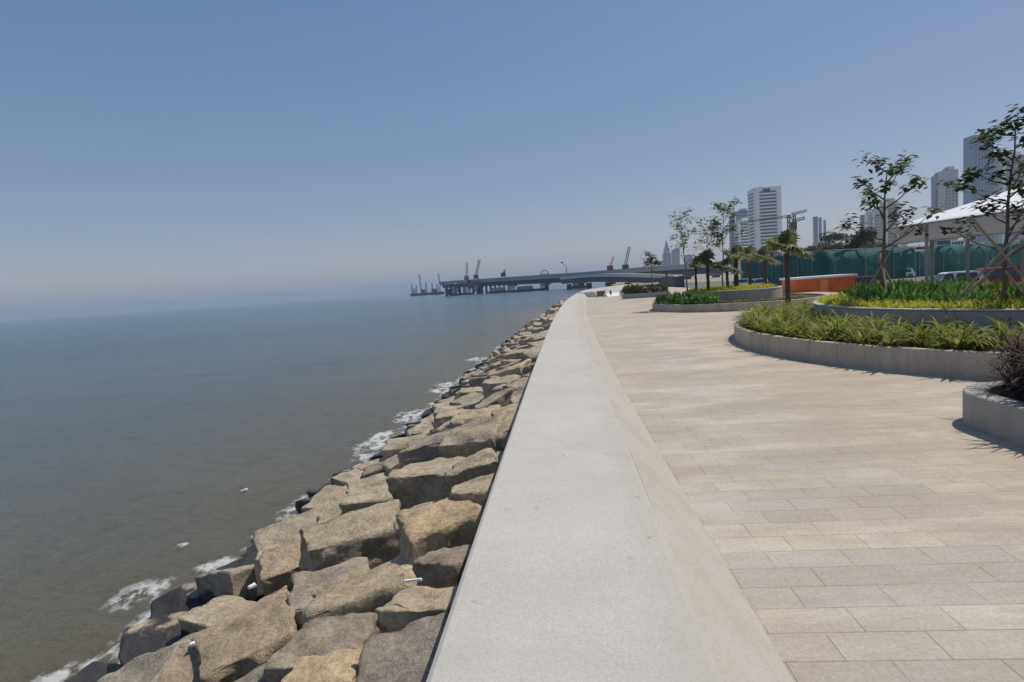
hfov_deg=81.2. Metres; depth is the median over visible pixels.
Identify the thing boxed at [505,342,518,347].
boulder
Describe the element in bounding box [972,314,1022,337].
lily
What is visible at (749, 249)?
fan palm
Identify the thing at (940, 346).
lily
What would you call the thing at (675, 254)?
apartment tower
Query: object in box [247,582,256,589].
plastic scrap
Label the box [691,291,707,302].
green shrub
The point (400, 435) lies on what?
boulder
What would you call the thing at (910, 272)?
parked car
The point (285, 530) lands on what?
boulder
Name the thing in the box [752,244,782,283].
fan palm
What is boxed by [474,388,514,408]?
boulder
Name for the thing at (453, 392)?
boulder
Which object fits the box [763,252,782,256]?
broad tree
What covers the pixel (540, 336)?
boulder
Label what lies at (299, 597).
boulder
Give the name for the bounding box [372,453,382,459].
boulder
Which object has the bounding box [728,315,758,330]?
lily
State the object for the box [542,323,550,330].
boulder
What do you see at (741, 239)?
apartment tower
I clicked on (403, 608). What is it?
boulder
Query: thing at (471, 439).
boulder
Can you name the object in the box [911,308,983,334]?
lily
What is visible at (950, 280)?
green shrub
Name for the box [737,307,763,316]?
lily
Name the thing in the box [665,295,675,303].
green shrub
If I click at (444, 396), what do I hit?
boulder
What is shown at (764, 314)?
lily
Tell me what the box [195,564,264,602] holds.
boulder
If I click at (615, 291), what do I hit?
road barrier
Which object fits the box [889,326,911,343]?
lily
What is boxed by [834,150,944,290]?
young tree
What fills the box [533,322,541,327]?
boulder
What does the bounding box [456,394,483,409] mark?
boulder
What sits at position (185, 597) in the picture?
boulder
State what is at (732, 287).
ground cover
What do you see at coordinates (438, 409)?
boulder
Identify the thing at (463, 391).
boulder
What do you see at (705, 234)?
thin tree
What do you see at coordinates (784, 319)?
lily
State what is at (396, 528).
boulder
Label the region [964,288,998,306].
green shrub
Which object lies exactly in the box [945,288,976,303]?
green shrub
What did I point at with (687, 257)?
apartment tower
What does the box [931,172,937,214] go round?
apartment tower
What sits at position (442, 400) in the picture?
boulder
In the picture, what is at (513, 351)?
boulder
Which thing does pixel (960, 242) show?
building
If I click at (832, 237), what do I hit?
broad tree
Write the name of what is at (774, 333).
lily
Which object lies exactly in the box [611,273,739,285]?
ground
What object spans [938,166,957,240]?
apartment tower
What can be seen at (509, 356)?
boulder
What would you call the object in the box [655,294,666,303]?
green shrub
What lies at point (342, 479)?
boulder
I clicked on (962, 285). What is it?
green shrub
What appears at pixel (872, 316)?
lily
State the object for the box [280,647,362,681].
boulder
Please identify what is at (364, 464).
boulder
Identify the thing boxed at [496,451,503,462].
boulder
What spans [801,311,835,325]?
lily
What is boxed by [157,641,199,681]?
boulder
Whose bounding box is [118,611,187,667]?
boulder
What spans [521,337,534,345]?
boulder
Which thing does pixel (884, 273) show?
tree support
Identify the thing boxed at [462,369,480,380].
boulder
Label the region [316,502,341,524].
boulder
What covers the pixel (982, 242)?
building
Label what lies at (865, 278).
parked car
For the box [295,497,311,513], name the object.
boulder
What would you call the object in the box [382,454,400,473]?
boulder
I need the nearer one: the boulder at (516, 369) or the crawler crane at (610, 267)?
the boulder at (516, 369)
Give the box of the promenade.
[585,286,1023,681]
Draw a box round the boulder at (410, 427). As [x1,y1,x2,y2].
[404,424,417,435]
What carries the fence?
on the car park
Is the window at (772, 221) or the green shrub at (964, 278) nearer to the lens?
the green shrub at (964, 278)
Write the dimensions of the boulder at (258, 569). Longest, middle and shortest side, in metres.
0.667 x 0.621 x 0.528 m
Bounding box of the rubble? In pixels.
[585,291,596,296]
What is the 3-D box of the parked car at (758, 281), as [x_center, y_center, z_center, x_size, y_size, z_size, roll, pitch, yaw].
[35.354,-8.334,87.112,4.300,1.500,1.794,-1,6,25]
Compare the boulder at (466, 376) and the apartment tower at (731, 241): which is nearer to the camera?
the boulder at (466, 376)
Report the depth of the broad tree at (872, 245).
156.11 m
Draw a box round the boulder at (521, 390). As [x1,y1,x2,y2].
[511,386,526,395]
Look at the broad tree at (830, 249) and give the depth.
184.95 m
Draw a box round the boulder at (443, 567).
[412,544,471,587]
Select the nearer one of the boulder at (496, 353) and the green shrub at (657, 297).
the boulder at (496, 353)
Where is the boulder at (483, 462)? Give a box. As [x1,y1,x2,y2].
[444,448,499,486]
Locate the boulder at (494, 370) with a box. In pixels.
[487,367,499,372]
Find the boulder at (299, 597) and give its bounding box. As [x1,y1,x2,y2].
[286,557,369,629]
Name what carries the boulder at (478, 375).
on the embankment
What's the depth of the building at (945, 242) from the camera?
178.41 m
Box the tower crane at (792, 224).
[739,209,806,245]
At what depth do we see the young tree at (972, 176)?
10.80 m
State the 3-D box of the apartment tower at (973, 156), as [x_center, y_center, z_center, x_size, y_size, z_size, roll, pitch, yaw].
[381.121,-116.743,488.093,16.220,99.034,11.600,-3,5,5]
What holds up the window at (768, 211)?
in the apartment tower at (764, 201)
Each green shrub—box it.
[652,294,665,303]
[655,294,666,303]
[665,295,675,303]
[667,291,683,303]
[671,294,681,303]
[681,290,695,303]
[689,293,704,303]
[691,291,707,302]
[693,296,706,303]
[701,290,721,303]
[837,285,856,298]
[845,288,857,299]
[848,280,866,293]
[849,287,869,300]
[862,283,890,301]
[868,284,902,303]
[886,281,906,299]
[887,282,924,303]
[901,279,915,288]
[907,289,936,304]
[917,281,941,291]
[926,284,946,296]
[928,290,944,303]
[929,279,942,289]
[933,283,956,302]
[935,283,973,303]
[938,280,967,287]
[943,277,960,283]
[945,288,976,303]
[953,279,980,292]
[954,274,971,281]
[962,281,991,301]
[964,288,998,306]
[977,277,1015,302]
[993,283,1023,304]
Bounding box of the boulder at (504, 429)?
[495,408,518,450]
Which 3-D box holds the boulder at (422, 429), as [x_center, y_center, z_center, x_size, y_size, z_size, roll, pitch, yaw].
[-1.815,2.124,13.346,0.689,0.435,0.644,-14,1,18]
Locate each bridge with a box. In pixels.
[439,264,725,293]
[560,273,682,288]
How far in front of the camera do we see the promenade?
4.42 m
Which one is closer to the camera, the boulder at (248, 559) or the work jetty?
the boulder at (248, 559)
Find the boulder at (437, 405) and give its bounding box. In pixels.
[432,398,453,412]
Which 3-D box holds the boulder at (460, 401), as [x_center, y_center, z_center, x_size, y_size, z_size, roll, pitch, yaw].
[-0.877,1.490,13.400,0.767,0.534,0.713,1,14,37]
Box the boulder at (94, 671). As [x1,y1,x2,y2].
[63,661,120,681]
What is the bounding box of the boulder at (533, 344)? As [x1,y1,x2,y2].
[527,340,543,348]
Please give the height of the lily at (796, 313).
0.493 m
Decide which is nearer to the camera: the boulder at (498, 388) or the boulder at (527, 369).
the boulder at (498, 388)
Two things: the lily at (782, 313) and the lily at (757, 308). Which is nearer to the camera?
the lily at (782, 313)
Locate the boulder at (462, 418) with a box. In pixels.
[450,404,500,428]
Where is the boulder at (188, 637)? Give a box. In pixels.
[172,627,209,644]
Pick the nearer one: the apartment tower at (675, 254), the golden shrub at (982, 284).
the golden shrub at (982, 284)
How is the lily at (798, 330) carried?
in the round planter at (906, 357)
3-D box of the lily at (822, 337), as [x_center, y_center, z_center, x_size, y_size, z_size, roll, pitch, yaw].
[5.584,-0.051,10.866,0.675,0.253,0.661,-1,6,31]
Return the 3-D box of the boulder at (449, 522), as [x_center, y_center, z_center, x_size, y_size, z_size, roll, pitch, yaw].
[-0.496,1.511,4.428,0.698,0.609,0.727,-9,3,-15]
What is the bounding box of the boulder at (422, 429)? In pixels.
[411,426,433,435]
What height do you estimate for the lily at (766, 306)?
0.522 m
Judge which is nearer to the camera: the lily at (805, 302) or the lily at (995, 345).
the lily at (995, 345)
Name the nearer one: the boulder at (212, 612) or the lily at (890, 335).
the boulder at (212, 612)
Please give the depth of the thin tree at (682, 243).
30.52 m
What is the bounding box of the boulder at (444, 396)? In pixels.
[441,393,450,398]
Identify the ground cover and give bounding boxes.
[688,282,776,291]
[816,292,1023,308]
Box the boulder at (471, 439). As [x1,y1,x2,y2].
[438,412,506,457]
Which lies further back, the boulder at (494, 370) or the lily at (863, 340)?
the boulder at (494, 370)
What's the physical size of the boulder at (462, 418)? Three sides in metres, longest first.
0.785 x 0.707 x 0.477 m
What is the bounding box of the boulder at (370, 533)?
[299,499,400,571]
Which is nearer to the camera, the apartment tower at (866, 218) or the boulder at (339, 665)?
the boulder at (339, 665)
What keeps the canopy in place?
on the car park
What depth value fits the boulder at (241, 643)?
4.45 m
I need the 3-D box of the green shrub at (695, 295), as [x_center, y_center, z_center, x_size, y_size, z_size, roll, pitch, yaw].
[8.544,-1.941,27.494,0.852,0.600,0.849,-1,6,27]
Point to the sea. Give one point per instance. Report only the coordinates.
(139, 451)
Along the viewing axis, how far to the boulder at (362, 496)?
7.42 m
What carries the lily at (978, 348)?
in the round planter at (906, 357)
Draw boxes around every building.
[813,241,830,249]
[934,239,950,245]
[951,240,962,244]
[963,241,999,244]
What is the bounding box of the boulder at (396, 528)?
[393,498,445,550]
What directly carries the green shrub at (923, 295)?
on the round planter at (906, 357)
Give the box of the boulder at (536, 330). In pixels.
[531,327,543,333]
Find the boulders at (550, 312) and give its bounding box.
[475,298,568,368]
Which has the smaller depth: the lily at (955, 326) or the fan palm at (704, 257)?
the lily at (955, 326)
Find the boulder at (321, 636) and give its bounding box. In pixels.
[263,612,379,681]
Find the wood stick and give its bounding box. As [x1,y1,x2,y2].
[402,578,421,582]
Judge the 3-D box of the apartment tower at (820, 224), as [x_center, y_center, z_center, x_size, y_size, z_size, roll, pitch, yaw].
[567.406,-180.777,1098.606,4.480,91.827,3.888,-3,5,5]
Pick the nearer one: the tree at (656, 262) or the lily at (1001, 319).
the lily at (1001, 319)
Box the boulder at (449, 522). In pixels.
[396,495,483,564]
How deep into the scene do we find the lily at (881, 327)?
10.22 m
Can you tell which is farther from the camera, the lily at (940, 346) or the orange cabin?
the orange cabin
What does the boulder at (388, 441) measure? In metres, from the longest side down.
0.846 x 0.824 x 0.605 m
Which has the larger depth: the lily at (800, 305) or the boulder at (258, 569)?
the lily at (800, 305)
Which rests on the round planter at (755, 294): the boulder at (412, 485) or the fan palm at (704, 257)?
the fan palm at (704, 257)
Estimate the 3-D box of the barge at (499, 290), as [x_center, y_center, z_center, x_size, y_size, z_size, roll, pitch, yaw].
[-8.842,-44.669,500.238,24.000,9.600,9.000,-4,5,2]
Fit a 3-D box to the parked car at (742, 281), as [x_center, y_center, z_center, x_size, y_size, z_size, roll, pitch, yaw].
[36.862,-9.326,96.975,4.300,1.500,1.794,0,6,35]
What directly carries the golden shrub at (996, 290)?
on the round planter at (906, 357)
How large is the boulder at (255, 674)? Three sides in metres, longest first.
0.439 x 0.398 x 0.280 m
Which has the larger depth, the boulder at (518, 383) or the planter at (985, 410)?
the boulder at (518, 383)
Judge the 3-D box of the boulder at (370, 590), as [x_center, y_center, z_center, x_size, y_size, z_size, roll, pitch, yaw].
[-0.925,1.797,3.972,0.901,0.519,0.678,-20,6,-7]
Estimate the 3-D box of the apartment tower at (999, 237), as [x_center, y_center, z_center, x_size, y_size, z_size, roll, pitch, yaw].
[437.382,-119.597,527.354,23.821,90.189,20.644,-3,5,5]
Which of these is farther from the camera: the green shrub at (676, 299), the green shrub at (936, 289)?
the green shrub at (676, 299)
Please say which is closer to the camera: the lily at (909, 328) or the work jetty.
the lily at (909, 328)
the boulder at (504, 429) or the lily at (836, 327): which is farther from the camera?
the lily at (836, 327)
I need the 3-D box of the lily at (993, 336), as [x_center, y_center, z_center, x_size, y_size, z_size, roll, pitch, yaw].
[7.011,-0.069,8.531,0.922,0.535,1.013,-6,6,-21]
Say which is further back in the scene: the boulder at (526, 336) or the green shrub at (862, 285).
the boulder at (526, 336)
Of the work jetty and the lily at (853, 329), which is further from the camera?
the work jetty
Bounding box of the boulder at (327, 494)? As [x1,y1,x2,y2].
[301,485,346,512]
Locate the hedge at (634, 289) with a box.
[623,284,668,293]
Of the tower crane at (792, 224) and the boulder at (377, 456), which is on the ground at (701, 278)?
the tower crane at (792, 224)
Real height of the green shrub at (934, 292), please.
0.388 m
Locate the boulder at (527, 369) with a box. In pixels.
[523,364,534,374]
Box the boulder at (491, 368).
[483,364,500,372]
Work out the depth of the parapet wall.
2.73 m
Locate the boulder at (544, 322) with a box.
[541,320,552,325]
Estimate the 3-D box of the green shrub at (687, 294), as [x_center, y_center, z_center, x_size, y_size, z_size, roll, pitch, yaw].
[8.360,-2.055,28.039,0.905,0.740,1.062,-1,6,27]
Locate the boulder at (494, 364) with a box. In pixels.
[488,361,500,367]
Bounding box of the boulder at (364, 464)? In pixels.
[352,457,382,469]
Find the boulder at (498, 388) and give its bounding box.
[492,384,506,392]
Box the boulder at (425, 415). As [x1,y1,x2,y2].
[421,410,431,418]
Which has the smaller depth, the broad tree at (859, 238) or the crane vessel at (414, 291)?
the broad tree at (859, 238)
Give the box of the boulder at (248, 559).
[215,551,256,569]
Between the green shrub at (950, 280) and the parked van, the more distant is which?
the parked van
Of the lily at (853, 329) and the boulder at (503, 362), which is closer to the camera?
the lily at (853, 329)
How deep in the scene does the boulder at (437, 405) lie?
16.02 m
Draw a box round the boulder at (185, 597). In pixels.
[149,582,205,619]
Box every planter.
[622,291,669,298]
[652,286,827,311]
[734,283,1023,380]
[962,381,1023,446]
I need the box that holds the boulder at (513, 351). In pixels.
[503,348,529,353]
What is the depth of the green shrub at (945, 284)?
13.53 m
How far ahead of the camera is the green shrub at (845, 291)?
15.66 m
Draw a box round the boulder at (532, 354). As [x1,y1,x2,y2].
[520,347,540,362]
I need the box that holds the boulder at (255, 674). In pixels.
[234,663,267,681]
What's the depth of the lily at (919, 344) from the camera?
9.43 m
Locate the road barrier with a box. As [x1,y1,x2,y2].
[603,288,621,296]
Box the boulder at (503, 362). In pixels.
[500,359,521,365]
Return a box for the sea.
[0,282,620,681]
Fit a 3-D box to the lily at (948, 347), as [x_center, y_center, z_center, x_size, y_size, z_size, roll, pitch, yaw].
[6.679,-0.064,9.284,0.946,0.428,0.856,-5,5,-12]
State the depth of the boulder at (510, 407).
8.94 m
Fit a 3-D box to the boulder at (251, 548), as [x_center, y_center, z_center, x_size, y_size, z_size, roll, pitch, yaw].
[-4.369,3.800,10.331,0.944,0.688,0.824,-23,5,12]
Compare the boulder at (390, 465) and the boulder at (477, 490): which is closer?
the boulder at (477, 490)
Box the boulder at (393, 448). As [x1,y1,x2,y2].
[381,430,429,460]
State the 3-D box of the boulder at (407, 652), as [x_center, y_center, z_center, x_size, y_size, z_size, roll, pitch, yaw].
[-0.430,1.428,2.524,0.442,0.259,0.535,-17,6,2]
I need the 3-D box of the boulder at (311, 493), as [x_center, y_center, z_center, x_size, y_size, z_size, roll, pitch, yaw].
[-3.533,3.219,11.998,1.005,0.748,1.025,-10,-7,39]
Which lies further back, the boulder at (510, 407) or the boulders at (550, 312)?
the boulders at (550, 312)
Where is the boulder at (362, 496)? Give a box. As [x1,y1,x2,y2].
[339,481,392,514]
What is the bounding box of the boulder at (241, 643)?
[191,585,298,681]
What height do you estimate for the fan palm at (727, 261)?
1.750 m
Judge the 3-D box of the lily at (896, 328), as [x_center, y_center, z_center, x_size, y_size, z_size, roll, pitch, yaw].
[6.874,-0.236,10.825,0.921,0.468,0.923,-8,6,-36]
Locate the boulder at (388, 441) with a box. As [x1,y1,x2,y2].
[385,436,410,445]
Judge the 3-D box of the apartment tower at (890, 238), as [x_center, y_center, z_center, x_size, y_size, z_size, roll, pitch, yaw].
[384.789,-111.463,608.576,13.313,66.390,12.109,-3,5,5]
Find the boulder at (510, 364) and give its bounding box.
[500,359,523,369]
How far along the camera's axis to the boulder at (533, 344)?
17.38 m
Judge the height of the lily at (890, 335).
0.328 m
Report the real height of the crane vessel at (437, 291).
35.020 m
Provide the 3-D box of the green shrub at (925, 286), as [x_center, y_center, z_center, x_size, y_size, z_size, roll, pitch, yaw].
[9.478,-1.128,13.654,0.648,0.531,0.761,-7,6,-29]
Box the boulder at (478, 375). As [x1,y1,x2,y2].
[469,373,489,387]
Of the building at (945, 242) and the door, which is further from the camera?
the building at (945, 242)
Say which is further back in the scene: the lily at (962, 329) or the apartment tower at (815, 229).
the apartment tower at (815, 229)
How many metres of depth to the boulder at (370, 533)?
5.76 m
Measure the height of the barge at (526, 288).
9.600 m
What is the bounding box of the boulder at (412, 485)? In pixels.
[385,456,466,510]
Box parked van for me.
[658,276,684,287]
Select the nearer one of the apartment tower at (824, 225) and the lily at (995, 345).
the lily at (995, 345)
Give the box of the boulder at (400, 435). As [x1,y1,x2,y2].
[389,433,405,438]
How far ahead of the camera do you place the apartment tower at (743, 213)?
863.37 m
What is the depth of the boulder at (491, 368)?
17.99 m
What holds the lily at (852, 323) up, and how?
in the round planter at (906, 357)
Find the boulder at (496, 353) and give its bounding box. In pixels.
[492,350,499,356]
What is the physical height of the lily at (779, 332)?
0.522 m
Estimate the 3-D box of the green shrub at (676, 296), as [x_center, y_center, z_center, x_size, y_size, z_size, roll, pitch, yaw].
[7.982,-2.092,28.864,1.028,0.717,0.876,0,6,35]
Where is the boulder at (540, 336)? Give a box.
[532,331,547,341]
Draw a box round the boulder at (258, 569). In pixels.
[254,543,290,595]
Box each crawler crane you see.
[464,262,468,279]
[473,259,480,278]
[607,257,613,269]
[622,246,630,268]
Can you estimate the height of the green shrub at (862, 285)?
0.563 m
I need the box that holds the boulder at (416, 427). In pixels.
[406,417,433,436]
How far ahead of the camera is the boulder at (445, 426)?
10.08 m
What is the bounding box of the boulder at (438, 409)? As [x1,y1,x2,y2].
[433,405,462,420]
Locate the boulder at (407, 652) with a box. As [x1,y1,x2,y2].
[355,612,448,681]
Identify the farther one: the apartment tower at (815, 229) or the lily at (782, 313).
the apartment tower at (815, 229)
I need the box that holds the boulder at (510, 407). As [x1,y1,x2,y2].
[491,400,521,417]
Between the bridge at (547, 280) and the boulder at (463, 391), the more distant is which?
the bridge at (547, 280)
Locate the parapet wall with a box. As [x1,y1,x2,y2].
[426,284,793,681]
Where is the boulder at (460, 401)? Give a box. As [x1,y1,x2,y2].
[449,392,481,405]
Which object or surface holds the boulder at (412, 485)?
on the embankment
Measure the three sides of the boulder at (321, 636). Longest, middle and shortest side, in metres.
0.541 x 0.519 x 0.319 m
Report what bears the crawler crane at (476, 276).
on the bridge at (547, 280)
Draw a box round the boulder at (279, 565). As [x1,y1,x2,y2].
[259,542,301,595]
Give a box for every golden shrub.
[964,277,992,300]
[990,279,1023,304]
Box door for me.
[820,279,827,291]
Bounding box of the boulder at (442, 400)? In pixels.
[436,396,454,402]
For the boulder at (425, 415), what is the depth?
19.07 m
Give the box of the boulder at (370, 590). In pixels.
[301,550,416,632]
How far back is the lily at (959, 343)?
8.63 m
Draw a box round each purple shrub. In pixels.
[954,323,1023,398]
[985,322,1023,390]
[985,338,1023,403]
[1009,351,1023,389]
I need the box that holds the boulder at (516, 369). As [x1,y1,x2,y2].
[487,359,531,378]
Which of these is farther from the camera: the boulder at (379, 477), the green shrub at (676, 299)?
the green shrub at (676, 299)
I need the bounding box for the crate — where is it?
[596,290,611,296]
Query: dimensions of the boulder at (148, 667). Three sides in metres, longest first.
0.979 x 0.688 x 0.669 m
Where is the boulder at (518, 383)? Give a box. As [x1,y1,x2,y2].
[502,377,529,390]
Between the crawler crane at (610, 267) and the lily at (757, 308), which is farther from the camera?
the crawler crane at (610, 267)
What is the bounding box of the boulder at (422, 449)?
[397,416,490,467]
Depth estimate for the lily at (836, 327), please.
10.94 m
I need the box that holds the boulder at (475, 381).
[468,376,486,386]
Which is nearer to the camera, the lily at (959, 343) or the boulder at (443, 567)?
the boulder at (443, 567)
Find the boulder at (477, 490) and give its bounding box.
[451,473,495,508]
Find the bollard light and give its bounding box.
[664,271,668,295]
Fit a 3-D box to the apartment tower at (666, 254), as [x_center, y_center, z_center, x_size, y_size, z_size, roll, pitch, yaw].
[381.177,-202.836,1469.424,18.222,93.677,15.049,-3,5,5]
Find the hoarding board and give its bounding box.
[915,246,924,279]
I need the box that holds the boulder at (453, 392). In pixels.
[450,387,460,396]
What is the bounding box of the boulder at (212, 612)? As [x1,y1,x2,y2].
[178,595,255,638]
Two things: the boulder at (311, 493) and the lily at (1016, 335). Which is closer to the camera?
the lily at (1016, 335)
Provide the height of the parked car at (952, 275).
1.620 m
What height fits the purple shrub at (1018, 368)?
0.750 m
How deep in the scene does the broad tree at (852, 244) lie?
165.33 m
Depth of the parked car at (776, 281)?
82.28 m
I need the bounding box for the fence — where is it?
[740,241,1020,280]
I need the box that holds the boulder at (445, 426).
[431,420,450,433]
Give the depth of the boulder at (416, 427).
14.90 m
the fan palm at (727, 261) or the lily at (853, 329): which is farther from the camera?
the fan palm at (727, 261)
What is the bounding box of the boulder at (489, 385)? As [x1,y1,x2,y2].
[481,374,520,399]
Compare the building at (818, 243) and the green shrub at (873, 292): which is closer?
the green shrub at (873, 292)
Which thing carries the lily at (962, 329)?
in the round planter at (906, 357)
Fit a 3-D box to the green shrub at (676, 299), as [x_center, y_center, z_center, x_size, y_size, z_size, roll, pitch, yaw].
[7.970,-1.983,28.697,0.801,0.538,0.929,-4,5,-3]
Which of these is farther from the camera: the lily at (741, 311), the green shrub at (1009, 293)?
the lily at (741, 311)
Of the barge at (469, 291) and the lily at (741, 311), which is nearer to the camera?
the lily at (741, 311)
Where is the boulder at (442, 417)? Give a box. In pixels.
[432,409,469,429]
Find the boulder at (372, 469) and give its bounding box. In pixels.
[360,458,390,478]
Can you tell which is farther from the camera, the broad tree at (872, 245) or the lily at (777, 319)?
the broad tree at (872, 245)
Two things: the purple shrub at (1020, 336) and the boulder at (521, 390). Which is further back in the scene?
the boulder at (521, 390)
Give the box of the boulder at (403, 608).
[375,585,458,632]
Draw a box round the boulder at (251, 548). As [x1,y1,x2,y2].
[240,538,255,556]
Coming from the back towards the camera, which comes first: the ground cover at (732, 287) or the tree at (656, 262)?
the tree at (656, 262)
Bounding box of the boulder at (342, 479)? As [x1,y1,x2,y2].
[330,468,362,485]
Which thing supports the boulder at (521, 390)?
on the embankment
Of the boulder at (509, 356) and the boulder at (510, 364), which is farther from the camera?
the boulder at (509, 356)
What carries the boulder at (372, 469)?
on the embankment
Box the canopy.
[886,187,1023,282]
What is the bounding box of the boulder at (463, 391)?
[458,387,482,397]
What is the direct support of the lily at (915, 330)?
in the round planter at (906, 357)
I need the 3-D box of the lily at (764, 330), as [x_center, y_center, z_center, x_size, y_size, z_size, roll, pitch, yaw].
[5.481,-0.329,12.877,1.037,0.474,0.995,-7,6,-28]
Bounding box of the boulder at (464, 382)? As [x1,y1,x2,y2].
[460,379,468,387]
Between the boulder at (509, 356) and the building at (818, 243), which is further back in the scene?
the building at (818, 243)
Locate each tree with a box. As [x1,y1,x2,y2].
[643,250,663,283]
[666,207,703,290]
[694,218,720,249]
[707,196,748,286]
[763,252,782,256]
[804,245,818,251]
[817,245,838,251]
[819,230,848,242]
[822,241,846,250]
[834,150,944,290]
[843,233,874,249]
[853,226,877,247]
[859,241,889,248]
[932,103,1023,303]
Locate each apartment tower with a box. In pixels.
[662,240,671,264]
[671,248,679,264]
[684,254,692,263]
[729,216,734,273]
[734,218,748,271]
[736,208,747,220]
[747,184,782,257]
[813,216,817,241]
[818,217,821,240]
[823,220,825,235]
[860,215,864,242]
[864,210,869,228]
[868,208,879,246]
[880,198,898,246]
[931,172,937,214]
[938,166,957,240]
[963,134,993,242]
[993,152,1023,241]
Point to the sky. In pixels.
(156, 155)
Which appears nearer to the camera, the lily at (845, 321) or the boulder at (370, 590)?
the boulder at (370, 590)
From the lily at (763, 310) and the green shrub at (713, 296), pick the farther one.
the green shrub at (713, 296)
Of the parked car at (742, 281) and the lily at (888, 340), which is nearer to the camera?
the lily at (888, 340)
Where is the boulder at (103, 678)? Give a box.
[97,672,113,681]
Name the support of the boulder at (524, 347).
on the embankment
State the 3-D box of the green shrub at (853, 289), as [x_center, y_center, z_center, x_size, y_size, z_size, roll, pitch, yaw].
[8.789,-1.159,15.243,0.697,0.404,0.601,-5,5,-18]
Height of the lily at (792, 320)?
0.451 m
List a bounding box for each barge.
[449,289,472,295]
[488,283,514,293]
[511,284,545,291]
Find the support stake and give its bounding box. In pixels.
[955,216,1023,300]
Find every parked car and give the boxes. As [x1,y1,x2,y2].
[724,278,747,285]
[742,278,767,284]
[762,277,784,285]
[855,276,880,284]
[906,268,914,277]
[934,270,986,284]
[973,266,1020,283]
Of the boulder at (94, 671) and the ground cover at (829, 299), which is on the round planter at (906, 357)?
the ground cover at (829, 299)
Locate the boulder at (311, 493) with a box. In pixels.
[306,483,331,497]
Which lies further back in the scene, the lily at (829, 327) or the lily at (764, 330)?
the lily at (764, 330)
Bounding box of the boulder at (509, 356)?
[502,352,521,359]
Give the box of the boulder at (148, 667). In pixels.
[103,640,190,681]
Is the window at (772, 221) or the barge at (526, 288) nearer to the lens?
the barge at (526, 288)
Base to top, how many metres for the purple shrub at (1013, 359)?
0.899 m
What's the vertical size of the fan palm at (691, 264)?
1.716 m
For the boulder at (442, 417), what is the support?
on the embankment
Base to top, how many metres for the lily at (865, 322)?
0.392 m
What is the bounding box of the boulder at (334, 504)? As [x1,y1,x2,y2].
[318,501,340,513]
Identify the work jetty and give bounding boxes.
[443,282,509,295]
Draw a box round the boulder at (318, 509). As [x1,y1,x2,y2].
[294,502,335,517]
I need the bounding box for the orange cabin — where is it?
[779,274,856,292]
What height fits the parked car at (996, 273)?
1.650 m
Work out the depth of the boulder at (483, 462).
5.49 m
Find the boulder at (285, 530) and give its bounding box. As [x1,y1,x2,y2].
[253,512,317,558]
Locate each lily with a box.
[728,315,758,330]
[733,312,765,330]
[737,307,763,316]
[740,313,783,333]
[743,318,766,331]
[748,302,778,309]
[748,302,778,313]
[748,304,778,314]
[750,306,781,317]
[753,314,812,336]
[758,309,799,327]
[765,322,785,335]
[768,309,797,317]
[768,312,797,327]
[772,313,815,338]
[774,312,816,325]
[776,307,816,316]
[779,299,807,307]
[782,306,809,314]
[783,302,812,312]
[792,298,813,314]
[795,329,821,339]
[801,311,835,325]
[801,320,849,340]
[806,309,827,317]
[807,331,833,342]
[810,315,858,341]
[812,312,848,327]
[817,308,862,321]
[822,312,866,334]
[830,317,880,328]
[830,323,878,343]
[840,326,881,344]
[843,317,901,344]
[844,319,889,334]
[847,317,884,330]
[850,311,899,327]
[856,314,912,333]
[861,327,924,348]
[871,315,915,333]
[872,329,911,342]
[888,315,948,344]
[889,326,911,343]
[891,317,927,337]
[896,319,952,347]
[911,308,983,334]
[916,323,995,350]
[916,325,976,349]
[921,333,957,348]
[925,315,982,336]
[941,321,992,338]
[943,326,1014,350]
[964,330,1021,351]
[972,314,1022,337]
[974,317,1019,332]
[975,320,1022,351]
[992,321,1023,347]
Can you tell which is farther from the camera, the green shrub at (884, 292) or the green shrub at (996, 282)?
the green shrub at (884, 292)
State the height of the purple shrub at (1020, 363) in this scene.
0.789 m
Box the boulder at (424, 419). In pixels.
[419,413,433,423]
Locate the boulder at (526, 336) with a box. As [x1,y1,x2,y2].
[520,333,538,338]
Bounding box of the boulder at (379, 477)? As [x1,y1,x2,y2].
[346,472,388,487]
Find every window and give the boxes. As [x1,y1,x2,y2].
[760,211,776,213]
[760,214,776,216]
[760,221,776,223]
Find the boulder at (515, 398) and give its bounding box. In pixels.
[509,393,523,403]
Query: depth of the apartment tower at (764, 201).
765.04 m
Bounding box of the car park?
[638,275,935,287]
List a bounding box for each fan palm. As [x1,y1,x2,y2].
[689,261,703,289]
[692,248,724,288]
[715,257,743,287]
[722,244,753,285]
[736,245,762,285]
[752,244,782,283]
[764,228,814,304]
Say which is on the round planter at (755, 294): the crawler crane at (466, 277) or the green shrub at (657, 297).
the green shrub at (657, 297)
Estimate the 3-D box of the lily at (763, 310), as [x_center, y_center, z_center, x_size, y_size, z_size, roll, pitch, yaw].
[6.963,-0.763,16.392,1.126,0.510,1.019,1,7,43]
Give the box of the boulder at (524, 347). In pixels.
[512,345,527,349]
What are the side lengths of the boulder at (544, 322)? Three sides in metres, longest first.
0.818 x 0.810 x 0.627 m
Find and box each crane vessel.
[410,274,429,295]
[429,274,444,294]
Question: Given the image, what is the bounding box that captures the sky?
[0,0,1023,320]
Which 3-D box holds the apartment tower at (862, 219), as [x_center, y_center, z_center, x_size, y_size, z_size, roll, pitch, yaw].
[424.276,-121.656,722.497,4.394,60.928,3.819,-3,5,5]
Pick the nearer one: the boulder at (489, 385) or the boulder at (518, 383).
the boulder at (518, 383)

